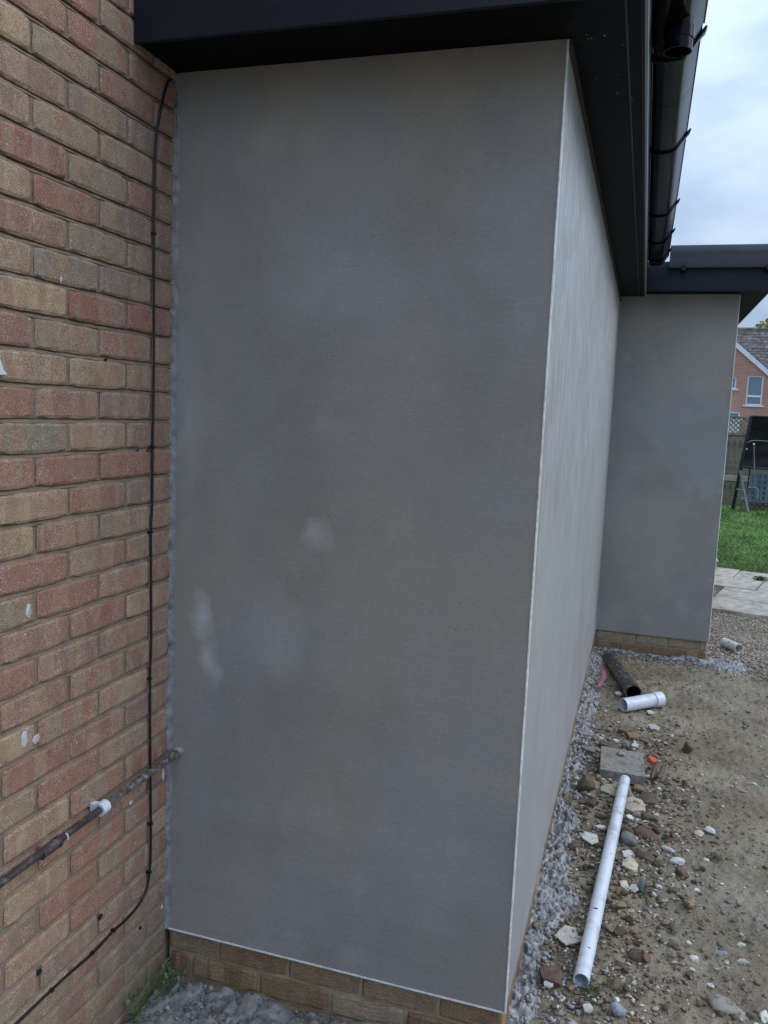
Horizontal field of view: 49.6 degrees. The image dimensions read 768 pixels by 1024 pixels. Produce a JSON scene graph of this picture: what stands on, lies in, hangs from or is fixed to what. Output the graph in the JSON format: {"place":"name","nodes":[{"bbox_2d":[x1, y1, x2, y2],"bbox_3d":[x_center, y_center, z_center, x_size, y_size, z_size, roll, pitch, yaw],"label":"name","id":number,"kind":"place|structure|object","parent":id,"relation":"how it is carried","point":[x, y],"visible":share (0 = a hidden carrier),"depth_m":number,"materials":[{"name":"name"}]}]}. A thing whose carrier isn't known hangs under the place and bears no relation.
{"place":"outdoors","nodes":[
{"label":"outdoors","id":0,"kind":"place"},
{"bbox_2d":[128,589,767,1023],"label":"ground","id":1,"kind":"structure","parent":0,"point":[740,761],"depth_m":3.41,"materials":[{"name":"brown soil"}]},
{"bbox_2d":[125,977,379,1023],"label":"gravel","id":2,"kind":"structure","parent":1,"relation":"on","point":[245,1008],"depth_m":2.39,"materials":[{"name":"grey gravel"}]},
{"bbox_2d":[123,958,189,1023],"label":"weed plant","id":3,"kind":"object","parent":2,"relation":"on","point":[144,998],"visible":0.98,"depth_m":2.41,"materials":[{"name":"green plant"}]},
{"bbox_2d":[134,0,767,1023],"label":"house extension","id":4,"kind":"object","parent":1,"relation":"on","point":[452,366],"visible":0.98,"depth_m":2.23,"materials":[{"name":"grey render"},{"name":"brick"},{"name":"upvc"}]},
{"bbox_2d":[648,0,707,265],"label":"gutter","id":5,"kind":"object","parent":4,"relation":"attached to","point":[678,32],"visible":0.96,"depth_m":2.79,"materials":[{"name":"black plastic"}]},
{"bbox_2d":[669,244,767,271],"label":"gutter","id":6,"kind":"object","parent":4,"relation":"attached to","point":[683,257],"visible":0.98,"depth_m":5.55,"materials":[{"name":"black plastic"}]},
{"bbox_2d":[544,980,552,988],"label":"shard","id":7,"kind":"object","parent":1,"relation":"on","point":[548,984],"visible":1,"depth_m":2.52,"materials":[{"name":"white stone"}]},
{"bbox_2d":[539,965,563,987],"bbox_3d":[0.518,1.427,2.556,0.072,0.017,0.079,-1,13,-3],"label":"shard","id":8,"kind":"object","parent":1,"relation":"on","point":[554,974],"visible":1,"depth_m":2.55,"materials":[{"name":"stone"}]},
{"bbox_2d":[507,646,602,1023],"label":"mortar droppings","id":9,"kind":"object","parent":1,"relation":"on","point":[563,823],"visible":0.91,"depth_m":3.06,"materials":[{"name":"grey gravel"}]},
{"bbox_2d":[510,648,620,1023],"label":"mortar crumbs","id":10,"kind":"object","parent":1,"relation":"on","point":[548,863],"visible":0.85,"depth_m":3.16,"materials":[{"name":"grey gravel"}]},
{"bbox_2d":[554,925,581,945],"bbox_3d":[0.621,1.422,2.788,0.094,0.009,0.102,4,10,24],"label":"shard","id":11,"kind":"object","parent":1,"relation":"on","point":[565,936],"visible":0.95,"depth_m":2.79,"materials":[{"name":"grey stone"}]},
{"bbox_2d":[575,774,594,792],"bbox_3d":[0.939,1.270,3.872,0.086,0.091,0.059,8,12,-3],"label":"stone","id":12,"kind":"object","parent":1,"relation":"on","point":[586,783],"visible":0.94,"depth_m":3.86,"materials":[{"name":"brown stone"}]},
{"bbox_2d":[582,1003,592,1013],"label":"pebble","id":13,"kind":"object","parent":1,"relation":"on","point":[588,1008],"visible":1,"depth_m":2.42,"materials":[{"name":"white stone"}]},
{"bbox_2d":[581,745,595,753],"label":"shard","id":14,"kind":"object","parent":1,"relation":"on","point":[589,749],"visible":1,"depth_m":4.32,"materials":[{"name":"stone"}]},
{"bbox_2d":[578,798,599,804],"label":"stone","id":15,"kind":"object","parent":1,"relation":"on","point":[584,800],"visible":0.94,"depth_m":3.74,"materials":[{"name":"brown stone"}]},
{"bbox_2d":[582,831,597,844],"bbox_3d":[0.844,1.332,3.398,0.070,0.008,0.092,1,11,-4],"label":"shard","id":16,"kind":"object","parent":1,"relation":"on","point":[590,838],"visible":0.99,"depth_m":3.40,"materials":[{"name":"white stone"}]},
{"bbox_2d":[579,981,601,999],"bbox_3d":[0.624,1.446,2.514,0.073,0.022,0.075,5,7,17],"label":"moss tuft","id":17,"kind":"object","parent":1,"relation":"on","point":[588,989],"visible":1,"depth_m":2.51,"materials":[{"name":"green plant"}]},
{"bbox_2d":[595,825,605,829],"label":"shard","id":18,"kind":"object","parent":1,"relation":"on","point":[601,827],"visible":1,"depth_m":3.48,"materials":[{"name":"white stone"}]},
{"bbox_2d":[573,775,629,987],"bbox_3d":[0.867,1.345,3.224,0.049,0.073,1.489,5,7,21],"label":"white pipe","id":19,"kind":"object","parent":1,"relation":"on","point":[585,961],"visible":1,"depth_m":2.97,"materials":[{"name":"plastic"}]},
{"bbox_2d":[597,666,605,686],"bbox_3d":[1.444,1.074,5.513,0.051,0.062,0.421,4,7,15],"label":"pink tape","id":20,"kind":"object","parent":1,"relation":"on","point":[603,671],"visible":1,"depth_m":5.44,"materials":[{"name":"plastic"}]},
{"bbox_2d":[595,812,607,819],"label":"stone","id":21,"kind":"object","parent":1,"relation":"on","point":[602,815],"visible":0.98,"depth_m":3.62,"materials":[{"name":"brown stone"}]},
{"bbox_2d":[600,784,617,796],"bbox_3d":[1.054,1.295,3.882,0.088,0.018,0.105,15,15,31],"label":"shard","id":22,"kind":"object","parent":1,"relation":"on","point":[610,789],"visible":0.87,"depth_m":3.87,"materials":[{"name":"beige stone"}]},
{"bbox_2d":[599,740,619,748],"bbox_3d":[1.199,1.241,4.418,0.114,0.017,0.092,10,9,0],"label":"shard","id":23,"kind":"object","parent":1,"relation":"on","point":[605,743],"visible":0.8,"depth_m":4.42,"materials":[{"name":"stone"}]},
{"bbox_2d":[606,977,622,991],"bbox_3d":[0.703,1.449,2.543,0.050,0.046,0.055,13,8,40],"label":"clay clod","id":24,"kind":"object","parent":1,"relation":"on","point":[614,984],"visible":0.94,"depth_m":2.53,"materials":[{"name":"soil"}]},
{"bbox_2d":[610,1001,626,1016],"bbox_3d":[0.680,1.445,2.415,0.050,0.031,0.044,10,6,27],"label":"stone","id":25,"kind":"object","parent":1,"relation":"on","point":[618,1009],"visible":1,"depth_m":2.40,"materials":[{"name":"grey stone"}]},
{"bbox_2d":[599,746,644,785],"bbox_3d":[1.178,1.255,4.121,0.210,0.050,0.280,6,9,15],"label":"concrete block","id":26,"kind":"object","parent":1,"relation":"on","point":[629,764],"depth_m":4.06,"materials":[{"name":"grey concrete"}]},
{"bbox_2d":[616,751,624,756],"bbox_3d":[1.191,1.217,4.184,0.047,0.026,0.047,5,7,17],"label":"mortar lump","id":27,"kind":"object","parent":26,"relation":"on","point":[620,753],"visible":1,"depth_m":4.17,"materials":[{"name":"grey concrete"}]},
{"bbox_2d":[615,962,628,969],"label":"clay clod","id":28,"kind":"object","parent":1,"relation":"on","point":[621,964],"visible":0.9,"depth_m":2.64,"materials":[{"name":"soil"}]},
{"bbox_2d":[603,652,641,696],"bbox_3d":[1.598,1.097,5.622,0.103,0.150,0.909,3,7,6],"label":"black pipe","id":29,"kind":"object","parent":1,"relation":"on","point":[629,686],"visible":0.94,"depth_m":5.45,"materials":[{"name":"plastic"}]},
{"bbox_2d":[619,880,628,889],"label":"shard","id":30,"kind":"object","parent":1,"relation":"on","point":[624,884],"visible":0.98,"depth_m":3.08,"materials":[{"name":"beige stone"}]},
{"bbox_2d":[618,726,632,732],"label":"shard","id":31,"kind":"object","parent":1,"relation":"on","point":[624,729],"visible":1,"depth_m":4.63,"materials":[{"name":"stone"}]},
{"bbox_2d":[622,850,634,857],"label":"shard","id":32,"kind":"object","parent":1,"relation":"on","point":[626,853],"visible":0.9,"depth_m":3.31,"materials":[{"name":"white stone"}]},
{"bbox_2d":[621,831,637,845],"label":"stone","id":33,"kind":"object","parent":1,"relation":"on","point":[628,838],"visible":1,"depth_m":3.40,"materials":[{"name":"grey stone"}]},
{"bbox_2d":[622,856,637,870],"bbox_3d":[0.953,1.364,3.219,0.061,0.014,0.090,11,17,20],"label":"shard","id":34,"kind":"object","parent":1,"relation":"on","point":[629,862],"visible":1,"depth_m":3.21,"materials":[{"name":"beige stone"}]},
{"bbox_2d":[626,814,633,820],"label":"shard","id":35,"kind":"object","parent":1,"relation":"on","point":[629,817],"visible":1,"depth_m":3.62,"materials":[{"name":"white stone"}]},
{"bbox_2d":[627,731,640,739],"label":"shard","id":36,"kind":"object","parent":1,"relation":"on","point":[634,735],"visible":1,"depth_m":4.55,"materials":[{"name":"stone"}]},
{"bbox_2d":[629,884,638,892],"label":"shard","id":37,"kind":"object","parent":1,"relation":"on","point":[633,888],"visible":1,"depth_m":3.05,"materials":[{"name":"white stone"}]},
{"bbox_2d":[563,736,705,979],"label":"rubble lumps","id":38,"kind":"object","parent":1,"relation":"on","point":[688,902],"visible":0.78,"depth_m":3.20,"materials":[{"name":"stone"}]},
{"bbox_2d":[627,948,642,962],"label":"clay clod","id":39,"kind":"object","parent":1,"relation":"on","point":[633,954],"visible":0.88,"depth_m":2.68,"materials":[{"name":"soil"}]},
{"bbox_2d":[625,796,645,811],"bbox_3d":[1.126,1.324,3.749,0.112,0.023,0.121,3,12,7],"label":"stone","id":40,"kind":"object","parent":1,"relation":"on","point":[630,805],"visible":0.84,"depth_m":3.74,"materials":[{"name":"beige stone"}]},
{"bbox_2d":[634,784,645,792],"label":"shard","id":41,"kind":"object","parent":1,"relation":"on","point":[639,788],"visible":1,"depth_m":3.90,"materials":[{"name":"stone"}]},
{"bbox_2d":[638,876,644,892],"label":"pebble","id":42,"kind":"object","parent":1,"relation":"on","point":[641,883],"visible":0.91,"depth_m":3.05,"materials":[{"name":"stone"}]},
{"bbox_2d":[635,884,648,896],"bbox_3d":[0.945,1.392,3.061,0.075,0.021,0.084,-2,8,-35],"label":"moss tuft","id":43,"kind":"object","parent":1,"relation":"on","point":[643,891],"visible":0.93,"depth_m":3.04,"materials":[{"name":"green plant"}]},
{"bbox_2d":[619,691,665,711],"bbox_3d":[1.569,1.151,5.052,0.287,0.098,0.092,0,7,-23],"label":"white pipe","id":44,"kind":"object","parent":1,"relation":"on","point":[650,700],"visible":1,"depth_m":5.03,"materials":[{"name":"plastic"}]},
{"bbox_2d":[547,723,742,1023],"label":"rubble bits","id":45,"kind":"object","parent":1,"relation":"on","point":[665,1007],"visible":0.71,"depth_m":2.90,"materials":[{"name":"stone"}]},
{"bbox_2d":[635,851,654,863],"bbox_3d":[1.032,1.367,3.293,0.080,0.040,0.050,8,9,35],"label":"stone","id":46,"kind":"object","parent":1,"relation":"on","point":[643,855],"visible":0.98,"depth_m":3.28,"materials":[{"name":"brown stone"}]},
{"bbox_2d":[633,827,658,839],"bbox_3d":[1.095,1.354,3.487,0.121,0.054,0.071,11,14,44],"label":"stone","id":47,"kind":"object","parent":1,"relation":"on","point":[644,832],"visible":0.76,"depth_m":3.46,"materials":[{"name":"brown stone"}]},
{"bbox_2d":[526,638,767,1023],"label":"soil crumbs","id":48,"kind":"object","parent":1,"relation":"on","point":[720,1013],"visible":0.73,"depth_m":2.98,"materials":[{"name":"brown soil"}]},
{"bbox_2d":[638,791,658,804],"bbox_3d":[1.213,1.319,3.813,0.103,0.027,0.113,5,11,26],"label":"stone","id":49,"kind":"object","parent":1,"relation":"on","point":[647,797],"visible":0.94,"depth_m":3.81,"materials":[{"name":"stone"}]},
{"bbox_2d":[646,755,656,764],"bbox_3d":[1.337,1.240,4.155,0.052,0.024,0.046,19,21,-2],"label":"terracotta fragment","id":50,"kind":"object","parent":1,"relation":"on","point":[651,760],"visible":0.94,"depth_m":4.14,"materials":[{"name":"orange ceramic"}]},
{"bbox_2d":[539,637,767,1023],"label":"gravel bits","id":51,"kind":"object","parent":1,"relation":"on","point":[654,989],"visible":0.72,"depth_m":3.20,"materials":[{"name":"gravel"}]},
{"bbox_2d":[648,724,659,730],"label":"shard","id":52,"kind":"object","parent":1,"relation":"on","point":[653,726],"visible":0.99,"depth_m":4.74,"materials":[{"name":"white stone"}]},
{"bbox_2d":[650,761,659,778],"bbox_3d":[1.317,1.259,4.049,0.013,0.024,0.126,-38,-1,40],"label":"tile shard","id":53,"kind":"object","parent":1,"relation":"on","point":[654,770],"visible":1,"depth_m":4.04,"materials":[{"name":"tile"}]},
{"bbox_2d":[557,714,755,1023],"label":"broken chips","id":54,"kind":"object","parent":1,"relation":"on","point":[646,984],"visible":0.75,"depth_m":2.99,"materials":[{"name":"stone"}]},
{"bbox_2d":[654,884,662,888],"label":"pebble","id":55,"kind":"object","parent":1,"relation":"on","point":[658,886],"visible":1,"depth_m":3.06,"materials":[{"name":"stone"}]},
{"bbox_2d":[651,859,667,867],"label":"stone","id":56,"kind":"object","parent":1,"relation":"on","point":[657,863],"visible":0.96,"depth_m":3.25,"materials":[{"name":"stone"}]},
{"bbox_2d":[656,764,666,777],"bbox_3d":[1.349,1.257,4.035,0.108,0.024,0.013,-31,-7,-45],"label":"tile shard","id":57,"kind":"object","parent":1,"relation":"on","point":[660,773],"visible":1,"depth_m":4.02,"materials":[{"name":"tile"}]},
{"bbox_2d":[661,845,674,852],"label":"stone","id":58,"kind":"object","parent":1,"relation":"on","point":[667,849],"visible":1,"depth_m":3.37,"materials":[{"name":"grey stone"}]},
{"bbox_2d":[664,837,677,842],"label":"stone","id":59,"kind":"object","parent":1,"relation":"on","point":[670,839],"visible":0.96,"depth_m":3.44,"materials":[{"name":"brown stone"}]},
{"bbox_2d":[595,646,749,674],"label":"mortar droppings","id":60,"kind":"object","parent":1,"relation":"on","point":[724,664],"visible":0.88,"depth_m":6.03,"materials":[{"name":"grey concrete"}]},
{"bbox_2d":[669,857,685,865],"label":"stone","id":61,"kind":"object","parent":1,"relation":"on","point":[678,861],"visible":0.97,"depth_m":3.27,"materials":[{"name":"white stone"}]},
{"bbox_2d":[596,647,767,678],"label":"mortar crumbs","id":62,"kind":"object","parent":1,"relation":"on","point":[647,657],"visible":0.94,"depth_m":6.07,"materials":[{"name":"grey gravel"}]},
{"bbox_2d":[681,799,691,803],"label":"stone","id":63,"kind":"object","parent":1,"relation":"on","point":[685,801],"visible":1,"depth_m":3.78,"materials":[{"name":"brown stone"}]},
{"bbox_2d":[681,741,693,753],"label":"stone","id":64,"kind":"object","parent":1,"relation":"on","point":[687,748],"visible":0.99,"depth_m":4.38,"materials":[{"name":"brown stone"}]},
{"bbox_2d":[689,955,697,962],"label":"pebble","id":65,"kind":"object","parent":1,"relation":"on","point":[694,959],"visible":1,"depth_m":2.69,"materials":[{"name":"stone"}]},
{"bbox_2d":[694,830,703,837],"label":"shard","id":66,"kind":"object","parent":1,"relation":"on","point":[699,833],"visible":1,"depth_m":3.49,"materials":[{"name":"beige stone"}]},
{"bbox_2d":[704,826,715,833],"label":"shard","id":67,"kind":"object","parent":1,"relation":"on","point":[709,829],"visible":1,"depth_m":3.53,"materials":[{"name":"white stone"}]},
{"bbox_2d":[705,852,722,862],"bbox_3d":[1.324,1.383,3.336,0.077,0.022,0.083,2,7,-5],"label":"moss tuft","id":68,"kind":"object","parent":1,"relation":"on","point":[715,856],"visible":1,"depth_m":3.33,"materials":[{"name":"green plant"}]},
{"bbox_2d":[709,841,719,844],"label":"stone","id":69,"kind":"object","parent":1,"relation":"on","point":[714,842],"visible":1,"depth_m":3.45,"materials":[{"name":"brown stone"}]},
{"bbox_2d":[714,950,727,956],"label":"stone","id":70,"kind":"object","parent":1,"relation":"on","point":[724,953],"visible":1,"depth_m":2.73,"materials":[{"name":"grey stone"}]},
{"bbox_2d":[706,994,748,1019],"bbox_3d":[1.018,1.469,2.467,0.126,0.025,0.068,14,16,34],"label":"stone","id":71,"kind":"object","parent":1,"relation":"on","point":[725,1005],"visible":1,"depth_m":2.46,"materials":[{"name":"grey stone"}]},
{"bbox_2d":[705,588,767,685],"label":"gravel bed","id":72,"kind":"object","parent":1,"relation":"on","point":[737,656],"visible":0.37,"depth_m":6.72,"materials":[{"name":"grey gravel"}]},
{"bbox_2d":[720,638,742,652],"bbox_3d":[2.678,1.028,6.407,0.072,0.079,0.204,1,7,-9],"label":"white pipe","id":73,"kind":"object","parent":72,"relation":"on","point":[731,645],"visible":1,"depth_m":6.37,"materials":[{"name":"plastic"}]},
{"bbox_2d":[728,973,746,980],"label":"stone","id":74,"kind":"object","parent":1,"relation":"on","point":[730,975],"visible":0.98,"depth_m":2.61,"materials":[{"name":"grey stone"}]},
{"bbox_2d":[736,942,745,948],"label":"pebble","id":75,"kind":"object","parent":1,"relation":"on","point":[741,945],"visible":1,"depth_m":2.78,"materials":[{"name":"stone"}]},
{"bbox_2d":[735,958,750,965],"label":"stone","id":76,"kind":"object","parent":1,"relation":"on","point":[742,961],"visible":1,"depth_m":2.69,"materials":[{"name":"grey stone"}]},
{"bbox_2d":[753,916,761,921],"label":"stone","id":77,"kind":"object","parent":1,"relation":"on","point":[757,919],"visible":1,"depth_m":2.94,"materials":[{"name":"grey stone"}]},
{"bbox_2d":[759,1009,767,1023],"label":"stone","id":78,"kind":"object","parent":1,"relation":"on","point":[763,1015],"visible":1,"depth_m":2.43,"materials":[{"name":"white stone"}]},
{"bbox_2d":[665,0,767,326],"label":"sky","id":79,"kind":"structure","parent":0,"point":[723,192],"materials":[{"name":"white"}]},
{"bbox_2d":[712,567,767,619],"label":"paved path","id":80,"kind":"structure","parent":0,"point":[741,593],"depth_m":8.44,"materials":[{"name":"stone"}]},
{"bbox_2d":[752,575,767,580],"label":"weed tuft","id":81,"kind":"object","parent":80,"relation":"on","point":[759,578],"visible":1,"depth_m":9.22,"materials":[{"name":"green plant"}]},
{"bbox_2d":[717,504,767,573],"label":"grass","id":82,"kind":"structure","parent":0,"point":[737,552],"depth_m":12.35,"materials":[{"name":"green plant"}]},
{"bbox_2d":[728,327,767,455],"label":"neighbour house","id":83,"kind":"structure","parent":0,"point":[749,396],"depth_m":42.16,"materials":[{"name":"orange brick"}]},
{"bbox_2d":[732,377,737,389],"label":"window","id":84,"kind":"structure","parent":83,"relation":"in","point":[734,378],"depth_m":42.30,"materials":[{"name":"white paint"}]},
{"bbox_2d":[730,412,739,418],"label":"window","id":85,"kind":"structure","parent":83,"relation":"in","point":[731,413],"depth_m":42.46,"materials":[{"name":"white paint"}]},
{"bbox_2d":[743,376,763,406],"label":"window","id":86,"kind":"structure","parent":83,"relation":"in","point":[754,391],"depth_m":42.08,"materials":[{"name":"white paint"}]},
{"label":"lawn","id":87,"kind":"structure","parent":0,"visible":0},
{"bbox_2d":[722,416,767,508],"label":"garden fence","id":88,"kind":"object","parent":87,"relation":"on","point":[735,441],"visible":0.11,"depth_m":17.62,"materials":[{"name":"brown wood"}]},
{"bbox_2d":[731,415,767,511],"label":"swing seat","id":89,"kind":"object","parent":87,"relation":"on","point":[754,455],"visible":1,"depth_m":16.13,"materials":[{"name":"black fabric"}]},
{"bbox_2d":[740,497,767,510],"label":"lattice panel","id":90,"kind":"object","parent":87,"relation":"on","point":[742,498],"visible":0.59,"depth_m":16.88,"materials":[{"name":"wood"}]},
{"bbox_2d":[747,473,767,502],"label":"plastic crate","id":91,"kind":"object","parent":87,"relation":"on","point":[761,482],"visible":0.91,"depth_m":16.56,"materials":[{"name":"plastic"}]},
{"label":"far ground","id":92,"kind":"structure","parent":0,"visible":0},
{"bbox_2d":[0,0,176,1023],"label":"brick house","id":93,"kind":"structure","parent":92,"relation":"on","point":[82,84],"depth_m":1.98,"materials":[{"name":"brown brick"}]},
{"bbox_2d":[0,360,6,374],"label":"plastic scrap","id":94,"kind":"object","parent":93,"relation":"attached to","point":[2,372],"visible":1,"depth_m":1.69,"materials":[{"name":"white plastic"}]},
{"bbox_2d":[0,750,179,887],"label":"overflow pipe","id":95,"kind":"object","parent":93,"relation":"attached to","point":[101,808],"visible":1,"depth_m":2.02,"materials":[{"name":"brown metal"}]},
{"bbox_2d":[15,78,172,1023],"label":"cable","id":96,"kind":"object","parent":93,"relation":"attached to","point":[150,823],"visible":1,"depth_m":2.23,"materials":[{"name":"black plastic"}]},
{"bbox_2d":[754,318,767,327],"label":"tree","id":97,"kind":"object","parent":92,"relation":"on","point":[762,325],"visible":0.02,"depth_m":51.60,"materials":[{"name":"green plant"}]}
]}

